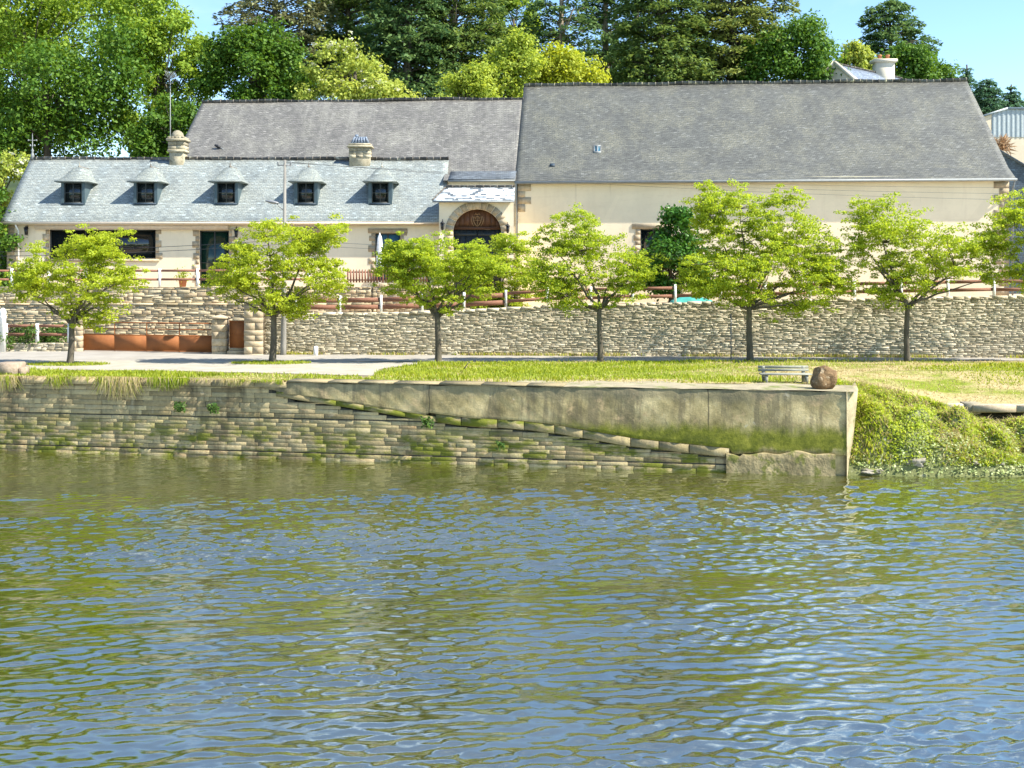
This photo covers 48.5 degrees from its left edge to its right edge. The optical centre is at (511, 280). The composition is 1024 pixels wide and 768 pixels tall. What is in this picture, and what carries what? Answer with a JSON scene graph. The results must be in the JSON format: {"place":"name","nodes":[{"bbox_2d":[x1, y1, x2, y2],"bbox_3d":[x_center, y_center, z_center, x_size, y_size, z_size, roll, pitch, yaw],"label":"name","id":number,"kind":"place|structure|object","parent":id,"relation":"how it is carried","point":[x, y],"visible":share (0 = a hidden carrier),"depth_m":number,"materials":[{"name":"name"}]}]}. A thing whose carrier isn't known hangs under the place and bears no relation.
{"place":"outdoors","nodes":[
{"label":"outdoors","id":0,"kind":"place"},
{"bbox_2d":[26,360,109,365],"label":"grass","id":1,"kind":"structure","parent":0,"point":[53,363],"depth_m":46.80,"materials":[{"name":"green plant"}]},
{"bbox_2d":[21,370,357,379],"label":"lawn","id":2,"kind":"structure","parent":0,"point":[262,375],"depth_m":41.10,"materials":[{"name":"green plant"}]},
{"bbox_2d":[0,361,28,374],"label":"concrete block","id":3,"kind":"structure","parent":2,"relation":"on","point":[15,367],"depth_m":41.84,"materials":[{"name":"beige concrete"}]},
{"bbox_2d":[0,360,416,375],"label":"path","id":4,"kind":"structure","parent":0,"point":[343,368],"depth_m":45.98,"materials":[{"name":"beige concrete"}]},
{"bbox_2d":[0,223,150,363],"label":"street tree","id":5,"kind":"object","parent":4,"relation":"on","point":[97,249],"visible":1,"depth_m":47.08,"materials":[{"name":"green plant"}]},
{"bbox_2d":[199,212,353,361],"bbox_3d":[-9.917,0.365,47.789,6.471,6.527,4.309,0,0,0],"label":"street tree","id":6,"kind":"object","parent":4,"relation":"on","point":[242,281],"visible":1,"depth_m":47.70,"materials":[{"name":"green plant"}]},
{"bbox_2d":[0,179,517,297],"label":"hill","id":7,"kind":"structure","parent":0,"point":[12,186],"depth_m":112.67,"materials":[{"name":"green plant"}]},
{"bbox_2d":[0,0,100,213],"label":"broadleaf tree","id":8,"kind":"object","parent":7,"relation":"on","point":[43,30],"visible":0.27,"depth_m":97.20,"materials":[{"name":"green plant"}]},
{"bbox_2d":[0,10,164,184],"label":"broadleaf tree","id":9,"kind":"object","parent":7,"relation":"on","point":[18,111],"visible":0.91,"depth_m":80.34,"materials":[{"name":"green plant"}]},
{"bbox_2d":[0,0,173,155],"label":"broadleaf tree","id":10,"kind":"object","parent":7,"relation":"on","point":[8,21],"visible":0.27,"depth_m":90.90,"materials":[{"name":"green plant"}]},
{"bbox_2d":[90,0,221,155],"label":"broadleaf tree","id":11,"kind":"object","parent":7,"relation":"on","point":[172,22],"visible":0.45,"depth_m":85.17,"materials":[{"name":"green plant"}]},
{"bbox_2d":[184,15,320,99],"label":"broadleaf tree","id":12,"kind":"object","parent":7,"relation":"on","point":[250,53],"visible":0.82,"depth_m":82.10,"materials":[{"name":"green plant"}]},
{"bbox_2d":[212,0,340,86],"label":"conifer tree","id":13,"kind":"object","parent":7,"relation":"on","point":[247,17],"visible":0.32,"depth_m":98.96,"materials":[{"name":"green plant"}]},
{"bbox_2d":[294,0,401,99],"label":"conifer tree","id":14,"kind":"object","parent":7,"relation":"on","point":[347,24],"visible":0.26,"depth_m":101.70,"materials":[{"name":"green plant"}]},
{"bbox_2d":[288,31,423,99],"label":"broadleaf tree","id":15,"kind":"object","parent":7,"relation":"on","point":[339,85],"visible":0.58,"depth_m":80.17,"materials":[{"name":"green plant"}]},
{"bbox_2d":[324,0,447,77],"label":"conifer tree","id":16,"kind":"object","parent":7,"relation":"on","point":[353,9],"visible":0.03,"depth_m":120.91,"materials":[{"name":"green plant"}]},
{"bbox_2d":[351,0,462,97],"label":"broadleaf tree","id":17,"kind":"object","parent":7,"relation":"on","point":[404,38],"visible":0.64,"depth_m":96.95,"materials":[{"name":"green plant"}]},
{"bbox_2d":[402,0,515,97],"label":"conifer tree","id":18,"kind":"object","parent":7,"relation":"on","point":[477,36],"visible":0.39,"depth_m":99.69,"materials":[{"name":"green plant"}]},
{"bbox_2d":[432,57,505,97],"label":"broadleaf tree","id":19,"kind":"object","parent":7,"relation":"on","point":[470,79],"visible":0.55,"depth_m":79.36,"materials":[{"name":"green plant"}]},
{"bbox_2d":[459,0,527,93],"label":"conifer tree","id":20,"kind":"object","parent":7,"relation":"on","point":[513,15],"visible":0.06,"depth_m":117.86,"materials":[{"name":"green plant"}]},
{"bbox_2d":[482,0,544,49],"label":"broadleaf tree","id":21,"kind":"object","parent":7,"relation":"on","point":[514,3],"visible":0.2,"depth_m":111.57,"materials":[{"name":"green plant"}]},
{"bbox_2d":[481,22,550,97],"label":"broadleaf tree","id":22,"kind":"object","parent":7,"relation":"on","point":[515,58],"visible":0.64,"depth_m":81.30,"materials":[{"name":"green plant"}]},
{"bbox_2d":[516,0,608,70],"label":"conifer tree","id":23,"kind":"object","parent":7,"relation":"on","point":[561,34],"visible":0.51,"depth_m":103.70,"materials":[{"name":"green plant"}]},
{"bbox_2d":[530,37,611,83],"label":"broadleaf tree","id":24,"kind":"object","parent":7,"relation":"on","point":[567,65],"visible":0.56,"depth_m":82.82,"materials":[{"name":"green plant"}]},
{"bbox_2d":[573,0,642,82],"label":"conifer tree","id":25,"kind":"object","parent":7,"relation":"on","point":[604,15],"visible":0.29,"depth_m":106.55,"materials":[{"name":"green plant"}]},
{"bbox_2d":[603,0,721,82],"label":"conifer tree","id":26,"kind":"object","parent":7,"relation":"on","point":[661,64],"visible":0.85,"depth_m":97.02,"materials":[{"name":"green plant"}]},
{"bbox_2d":[676,0,800,81],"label":"conifer tree","id":27,"kind":"object","parent":7,"relation":"on","point":[726,22],"visible":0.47,"depth_m":99.26,"materials":[{"name":"green plant"}]},
{"bbox_2d":[730,7,850,81],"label":"broadleaf tree","id":28,"kind":"object","parent":7,"relation":"on","point":[814,62],"visible":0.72,"depth_m":97.00,"materials":[{"name":"green plant"}]},
{"bbox_2d":[835,39,877,70],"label":"broadleaf tree","id":29,"kind":"object","parent":7,"relation":"on","point":[860,55],"visible":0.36,"depth_m":105.49,"materials":[{"name":"green plant"}]},
{"bbox_2d":[823,55,902,79],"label":"gable house","id":30,"kind":"structure","parent":7,"relation":"on","point":[883,68],"depth_m":98.97,"materials":[{"name":"white stone"}]},
{"bbox_2d":[856,0,943,54],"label":"conifer tree","id":31,"kind":"object","parent":7,"relation":"on","point":[889,34],"visible":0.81,"depth_m":117.37,"materials":[{"name":"green plant"}]},
{"bbox_2d":[875,40,964,79],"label":"broadleaf tree","id":32,"kind":"object","parent":7,"relation":"on","point":[919,62],"visible":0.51,"depth_m":108.19,"materials":[{"name":"green plant"}]},
{"bbox_2d":[958,64,980,108],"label":"conifer tree","id":33,"kind":"object","parent":7,"relation":"on","point":[968,75],"visible":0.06,"depth_m":111.83,"materials":[{"name":"green plant"}]},
{"bbox_2d":[972,78,1007,114],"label":"conifer tree","id":34,"kind":"object","parent":7,"relation":"on","point":[987,93],"visible":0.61,"depth_m":107.53,"materials":[{"name":"green plant"}]},
{"bbox_2d":[983,107,1023,162],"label":"industrial shed","id":35,"kind":"structure","parent":7,"relation":"on","point":[1009,121],"depth_m":87.97,"materials":[{"name":"white metal"}]},
{"bbox_2d":[998,84,1023,107],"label":"conifer tree","id":36,"kind":"object","parent":7,"relation":"on","point":[1011,97],"visible":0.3,"depth_m":113.64,"materials":[{"name":"green plant"}]},
{"bbox_2d":[231,359,310,364],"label":"grass","id":37,"kind":"structure","parent":0,"point":[265,362],"depth_m":47.59,"materials":[{"name":"green plant"}]},
{"bbox_2d":[0,450,1023,767],"bbox_3d":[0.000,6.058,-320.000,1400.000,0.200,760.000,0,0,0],"label":"river water","id":38,"kind":"structure","parent":0,"point":[204,612],"depth_m":20.52,"materials":[{"name":"green liquid"}]},
{"bbox_2d":[0,350,1023,360],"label":"road","id":39,"kind":"structure","parent":0,"point":[106,355],"depth_m":51.45,"materials":[{"name":"grey asphalt"}]},
{"bbox_2d":[0,308,6,351],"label":"white post","id":40,"kind":"object","parent":39,"relation":"on","point":[3,316],"visible":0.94,"depth_m":55.28,"materials":[{"name":"concrete"}]},
{"bbox_2d":[74,318,84,350],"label":"gate pillar","id":41,"kind":"structure","parent":39,"relation":"on","point":[78,338],"depth_m":55.97,"materials":[{"name":"stone"}]},
{"bbox_2d":[83,322,211,352],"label":"metal gate","id":42,"kind":"structure","parent":39,"relation":"on","point":[152,343],"depth_m":55.29,"materials":[{"name":"metal"}]},
{"bbox_2d":[210,314,229,353],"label":"gate pillar","id":43,"kind":"structure","parent":39,"relation":"on","point":[220,333],"depth_m":53.87,"materials":[{"name":"stone"}]},
{"bbox_2d":[227,348,243,353],"bbox_3d":[-13.013,3.350,54.150,0.861,0.320,0.900,0,0,0],"label":"doorstep","id":44,"kind":"object","parent":39,"relation":"on","point":[236,351],"visible":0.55,"depth_m":53.70,"materials":[{"name":"stone"}]},
{"bbox_2d":[229,320,243,347],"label":"metal gate","id":45,"kind":"structure","parent":44,"relation":"on","point":[236,334],"depth_m":53.99,"materials":[{"name":"metal"}]},
{"bbox_2d":[244,299,267,354],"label":"gate pillar","id":46,"kind":"structure","parent":39,"relation":"on","point":[254,334],"depth_m":53.32,"materials":[{"name":"stone"}]},
{"bbox_2d":[265,160,291,354],"bbox_3d":[-10.925,-0.950,53.209,1.203,9.428,0.343,0,0,-19],"label":"utility pole","id":47,"kind":"object","parent":39,"relation":"on","point":[283,339],"visible":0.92,"depth_m":53.22,"materials":[{"name":"metal"}]},
{"bbox_2d":[288,162,1002,193],"bbox_3d":[11.671,-4.864,54.150,44.689,1.409,0.010,0,0,-2],"label":"overhead cable","id":48,"kind":"object","parent":47,"relation":"attached to","point":[667,184],"visible":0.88,"depth_m":53.98,"materials":[{"name":"black metal"}]},
{"bbox_2d":[294,162,1000,199],"bbox_3d":[11.822,-4.706,54.400,44.412,1.724,0.010,0,0,-3],"label":"overhead cable","id":49,"kind":"object","parent":47,"relation":"attached to","point":[630,185],"visible":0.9,"depth_m":54.07,"materials":[{"name":"black metal"}]},
{"bbox_2d":[282,162,1022,187],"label":"overhead cable","id":50,"kind":"object","parent":47,"relation":"attached to","point":[705,182],"visible":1,"depth_m":53.80,"materials":[{"name":"black metal"}]},
{"bbox_2d":[0,357,1023,383],"bbox_3d":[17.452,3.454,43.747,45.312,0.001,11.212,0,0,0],"label":"lawn","id":51,"kind":"structure","parent":0,"point":[797,364],"depth_m":44.35,"materials":[{"name":"green plant"}]},
{"bbox_2d":[369,230,511,362],"bbox_3d":[-3.033,0.718,48.160,5.575,5.798,4.108,0,0,-32],"label":"street tree","id":52,"kind":"object","parent":51,"relation":"on","point":[401,258],"visible":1,"depth_m":47.76,"materials":[{"name":"green plant"}]},
{"bbox_2d":[516,202,670,361],"bbox_3d":[3.509,0.119,48.808,6.787,6.998,3.426,0,0,0],"label":"street tree","id":53,"kind":"object","parent":51,"relation":"on","point":[566,282],"visible":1,"depth_m":48.65,"materials":[{"name":"green plant"}]},
{"bbox_2d":[674,178,870,361],"bbox_3d":[11.089,-0.412,48.835,8.252,8.052,5.447,0,0,0],"label":"street tree","id":54,"kind":"object","parent":51,"relation":"on","point":[746,265],"visible":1,"depth_m":48.45,"materials":[{"name":"green plant"}]},
{"bbox_2d":[758,366,811,382],"bbox_3d":[9.264,3.183,38.635,1.720,0.575,0.590,0,0,0],"label":"park bench","id":55,"kind":"object","parent":51,"relation":"on","point":[802,373],"visible":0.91,"depth_m":38.83,"materials":[{"name":"grey wood"}]},
{"bbox_2d":[833,191,1023,361],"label":"street tree","id":56,"kind":"object","parent":51,"relation":"on","point":[975,248],"visible":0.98,"depth_m":48.49,"materials":[{"name":"green plant"}]},
{"bbox_2d":[970,187,1023,295],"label":"street tree","id":57,"kind":"object","parent":51,"relation":"on","point":[1015,217],"visible":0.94,"depth_m":48.36,"materials":[{"name":"green plant"}]},
{"bbox_2d":[4,0,1023,177],"label":"sky","id":58,"kind":"structure","parent":0,"point":[987,36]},
{"bbox_2d":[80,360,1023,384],"bbox_3d":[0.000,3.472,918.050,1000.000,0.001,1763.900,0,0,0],"label":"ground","id":59,"kind":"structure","parent":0,"point":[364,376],"depth_m":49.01,"materials":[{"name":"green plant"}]},
{"bbox_2d":[0,322,66,349],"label":"hedge","id":60,"kind":"object","parent":59,"relation":"on","point":[43,339],"visible":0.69,"depth_m":56.84,"materials":[{"name":"green plant"}]},
{"bbox_2d":[6,343,67,350],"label":"wall","id":61,"kind":"structure","parent":59,"relation":"on","point":[43,347],"depth_m":55.99,"materials":[{"name":"stone"}]},
{"bbox_2d":[6,324,68,342],"bbox_3d":[-25.846,2.645,56.200,8.116,1.070,0.150,0,0,0],"label":"rail fence","id":62,"kind":"object","parent":61,"relation":"on","point":[37,337],"visible":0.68,"depth_m":56.17,"materials":[{"name":"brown wood"}]},
{"bbox_2d":[0,287,372,342],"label":"terrace wall","id":63,"kind":"structure","parent":59,"relation":"on","point":[177,304],"depth_m":59.86,"materials":[{"name":"beige stone"}]},
{"bbox_2d":[0,268,309,286],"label":"rail fence","id":64,"kind":"object","parent":63,"relation":"on","point":[159,279],"visible":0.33,"depth_m":60.15,"materials":[{"name":"brown wood"}]},
{"bbox_2d":[0,376,857,475],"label":"quay wall","id":65,"kind":"structure","parent":59,"relation":"on","point":[779,428],"depth_m":37.66,"materials":[{"name":"stone"}]},
{"bbox_2d":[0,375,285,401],"bbox_3d":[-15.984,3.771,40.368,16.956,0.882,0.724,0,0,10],"label":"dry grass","id":66,"kind":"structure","parent":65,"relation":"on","point":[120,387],"depth_m":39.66,"materials":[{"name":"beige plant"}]},
{"bbox_2d":[0,374,285,396],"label":"grass","id":67,"kind":"structure","parent":65,"relation":"on","point":[175,379],"depth_m":39.47,"materials":[{"name":"green plant"}]},
{"bbox_2d":[173,401,186,412],"bbox_3d":[-11.448,4.349,39.236,0.495,0.418,0.282,0,0,0],"label":"wall weed","id":68,"kind":"object","parent":65,"relation":"attached to","point":[179,409],"depth_m":39.22,"materials":[{"name":"green plant"}]},
{"bbox_2d":[420,416,434,428],"bbox_3d":[-2.821,4.691,37.643,0.520,0.456,0.293,0,0,15],"label":"wall weed","id":69,"kind":"object","parent":65,"relation":"attached to","point":[427,422],"depth_m":37.65,"materials":[{"name":"green plant"}]},
{"bbox_2d":[810,365,836,388],"bbox_3d":[9.945,3.110,36.353,0.821,0.838,0.757,0,0,0],"label":"boulder","id":70,"kind":"object","parent":65,"relation":"on","point":[824,377],"visible":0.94,"depth_m":36.07,"materials":[{"name":"brown stone"}]},
{"bbox_2d":[264,295,1023,357],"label":"retaining wall","id":71,"kind":"structure","parent":59,"relation":"on","point":[991,326],"depth_m":52.34,"materials":[{"name":"stone"}]},
{"bbox_2d":[295,292,505,311],"bbox_3d":[-5.252,1.056,53.521,10.074,1.224,0.110,0,0,4],"label":"rail fence","id":72,"kind":"object","parent":71,"relation":"on","point":[381,299],"visible":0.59,"depth_m":53.53,"materials":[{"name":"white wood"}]},
{"bbox_2d":[505,279,1023,308],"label":"rail fence","id":73,"kind":"object","parent":71,"relation":"on","point":[993,289],"visible":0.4,"depth_m":52.21,"materials":[{"name":"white wood"}]},
{"bbox_2d":[277,351,1023,357],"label":"verge grass","id":74,"kind":"structure","parent":0,"point":[607,354],"depth_m":52.25,"materials":[{"name":"green plant"}]},
{"bbox_2d":[372,294,1022,309],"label":"terrace","id":75,"kind":"structure","parent":0,"point":[746,300],"depth_m":62.38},
{"bbox_2d":[372,283,469,311],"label":"stone steps","id":76,"kind":"structure","parent":75,"relation":"on","point":[376,293],"depth_m":59.98,"materials":[{"name":"stone"}]},
{"bbox_2d":[347,269,427,282],"bbox_3d":[-6.620,-0.270,60.388,4.275,0.720,0.065,0,0,0],"label":"picket fence","id":77,"kind":"object","parent":76,"relation":"on","point":[370,279],"visible":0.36,"depth_m":60.35,"materials":[{"name":"wood"}]},
{"bbox_2d":[432,185,514,307],"bbox_3d":[-2.090,-1.920,62.822,4.500,6.759,3.055,0,0,0],"label":"porch","id":78,"kind":"object","parent":75,"relation":"on","point":[468,213],"visible":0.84,"depth_m":61.86,"materials":[{"name":"stone"}]},
{"bbox_2d":[454,230,476,307],"bbox_3d":[-2.543,-0.667,62.130,1.288,4.253,0.160,0,0,0],"label":"door","id":79,"kind":"structure","parent":78,"relation":"in","point":[464,236],"depth_m":62.08,"materials":[{"name":"wood"}]},
{"bbox_2d":[477,230,500,307],"bbox_3d":[-1.239,-0.667,62.130,1.288,4.253,0.160,0,0,0],"label":"door","id":80,"kind":"structure","parent":78,"relation":"in","point":[484,234],"depth_m":62.08,"materials":[{"name":"wood"}]},
{"bbox_2d":[451,232,550,308],"bbox_3d":[-0.460,-0.312,56.327,5.528,4.204,3.550,0,0,0],"label":"bush","id":81,"kind":"object","parent":75,"relation":"on","point":[505,245],"visible":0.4,"depth_m":55.91,"materials":[{"name":"green plant"}]},
{"bbox_2d":[628,203,715,302],"bbox_3d":[8.318,-1.246,59.431,4.797,5.675,4.204,0,0,0],"label":"laurel bush","id":82,"kind":"object","parent":75,"relation":"on","point":[670,243],"visible":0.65,"depth_m":58.99,"materials":[{"name":"green plant"}]},
{"bbox_2d":[670,297,711,302],"bbox_3d":[8.544,0.956,54.100,2.136,0.465,1.400,0,0,0],"label":"tarpaulin","id":83,"kind":"object","parent":75,"relation":"on","point":[682,299],"visible":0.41,"depth_m":53.63,"materials":[{"name":"teal plastic"}]},
{"bbox_2d":[515,78,1017,305],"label":"long barn","id":84,"kind":"structure","parent":75,"relation":"on","point":[871,138],"depth_m":65.21,"materials":[{"name":"grey stone"}]},
{"bbox_2d":[640,229,658,255],"bbox_3d":[7.949,-1.910,63.990,1.452,2.002,0.100,0,0,4],"label":"window","id":85,"kind":"structure","parent":84,"relation":"in","point":[644,233],"depth_m":64.02,"materials":[{"name":"black glass"}]},
{"bbox_2d":[994,133,1018,154],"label":"dry shrub","id":86,"kind":"object","parent":75,"relation":"on","point":[1003,144],"visible":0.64,"depth_m":73.22,"materials":[{"name":"brown plant"}]},
{"bbox_2d":[1000,150,1023,293],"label":"slate lean to","id":87,"kind":"object","parent":75,"relation":"on","point":[1015,166],"visible":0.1,"depth_m":69.00,"materials":[{"name":"grey stone"}]},
{"bbox_2d":[789,370,1023,476],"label":"river bank","id":88,"kind":"structure","parent":0,"point":[853,469],"depth_m":36.86,"materials":[{"name":"green plant"}]},
{"bbox_2d":[861,468,883,473],"bbox_3d":[11.234,5.935,35.494,0.750,0.192,0.373,0,0,0],"label":"shore stone","id":89,"kind":"object","parent":88,"relation":"on","point":[872,471],"visible":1,"depth_m":35.40,"materials":[{"name":"grey stone"}]},
{"bbox_2d":[784,369,1023,401],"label":"dry grass","id":90,"kind":"structure","parent":88,"relation":"on","point":[859,374],"depth_m":41.58,"materials":[{"name":"plant"}]},
{"bbox_2d":[906,458,927,467],"bbox_3d":[12.614,5.668,35.508,0.673,0.296,0.404,0,0,0],"label":"shore stone","id":91,"kind":"object","parent":88,"relation":"on","point":[918,462],"visible":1,"depth_m":35.39,"materials":[{"name":"grey stone"}]},
{"bbox_2d":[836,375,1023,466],"bbox_3d":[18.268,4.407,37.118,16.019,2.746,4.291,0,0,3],"label":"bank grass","id":92,"kind":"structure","parent":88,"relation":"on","point":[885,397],"depth_m":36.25,"materials":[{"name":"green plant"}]},
{"bbox_2d":[852,424,1023,474],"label":"shore plants","id":93,"kind":"object","parent":88,"relation":"on","point":[977,454],"visible":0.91,"depth_m":35.64,"materials":[{"name":"green plant"}]},
{"bbox_2d":[946,401,1023,418],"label":"stone culvert","id":94,"kind":"object","parent":88,"relation":"on","point":[1000,411],"visible":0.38,"depth_m":39.31,"materials":[{"name":"stone"}]},
{"bbox_2d":[808,368,1023,387],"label":"grass","id":95,"kind":"structure","parent":0,"point":[995,370],"depth_m":42.80,"materials":[{"name":"green plant"}]},
{"label":"terrace","id":96,"kind":"structure","parent":0,"visible":0},
{"bbox_2d":[0,186,26,286],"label":"evergreen shrub","id":97,"kind":"object","parent":96,"relation":"on","point":[5,245],"visible":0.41,"depth_m":62.37,"materials":[{"name":"green plant"}]},
{"bbox_2d":[0,148,30,235],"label":"flowering shrub","id":98,"kind":"object","parent":96,"relation":"on","point":[11,170],"visible":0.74,"depth_m":69.09,"materials":[{"name":"green plant"}]},
{"bbox_2d":[123,89,201,156],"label":"broadleaf tree","id":99,"kind":"object","parent":96,"relation":"on","point":[183,113],"visible":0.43,"depth_m":79.03,"materials":[{"name":"green plant"}]},
{"bbox_2d":[174,265,193,286],"bbox_3d":[-17.741,-0.249,61.502,1.133,1.252,0.893,0,0,0],"label":"potted plant","id":100,"kind":"object","parent":96,"relation":"on","point":[182,283],"visible":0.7,"depth_m":61.38,"materials":[{"name":"green plant"}]},
{"bbox_2d":[0,130,448,286],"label":"house","id":101,"kind":"structure","parent":96,"relation":"on","point":[179,198],"depth_m":63.23,"materials":[{"name":"stone"}]},
{"bbox_2d":[50,230,155,258],"bbox_3d":[-22.572,-2.028,62.880,5.872,1.620,0.100,0,0,0],"label":"window","id":102,"kind":"structure","parent":101,"relation":"in","point":[145,238],"depth_m":62.89,"materials":[{"name":"black glass"}]},
{"bbox_2d":[164,71,178,136],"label":"tv aerial","id":103,"kind":"object","parent":101,"relation":"on","point":[170,83],"visible":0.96,"depth_m":66.88,"materials":[{"name":"metal"}]},
{"bbox_2d":[200,231,228,285],"bbox_3d":[-16.420,-1.246,62.900,1.640,3.066,0.100,0,0,0],"label":"glazed door","id":104,"kind":"structure","parent":101,"relation":"in","point":[208,255],"depth_m":62.90,"materials":[{"name":"green glass"}]},
{"bbox_2d":[375,233,399,278],"bbox_3d":[-6.848,-1.318,62.860,1.385,2.610,0.100,0,0,0],"label":"window","id":105,"kind":"structure","parent":101,"relation":"in","point":[394,237],"depth_m":62.85,"materials":[{"name":"blue glass"}]},
{"bbox_2d":[185,97,523,280],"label":"old barn","id":106,"kind":"structure","parent":96,"relation":"on","point":[472,136],"depth_m":69.24,"materials":[{"name":"grey stone"}]},
{"bbox_2d":[376,233,382,266],"bbox_3d":[-7.126,-1.124,61.300,0.541,2.929,0.541,0,0,0],"label":"closed parasol","id":107,"kind":"object","parent":96,"relation":"on","point":[379,242],"visible":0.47,"depth_m":61.19,"materials":[{"name":"white fabric"}]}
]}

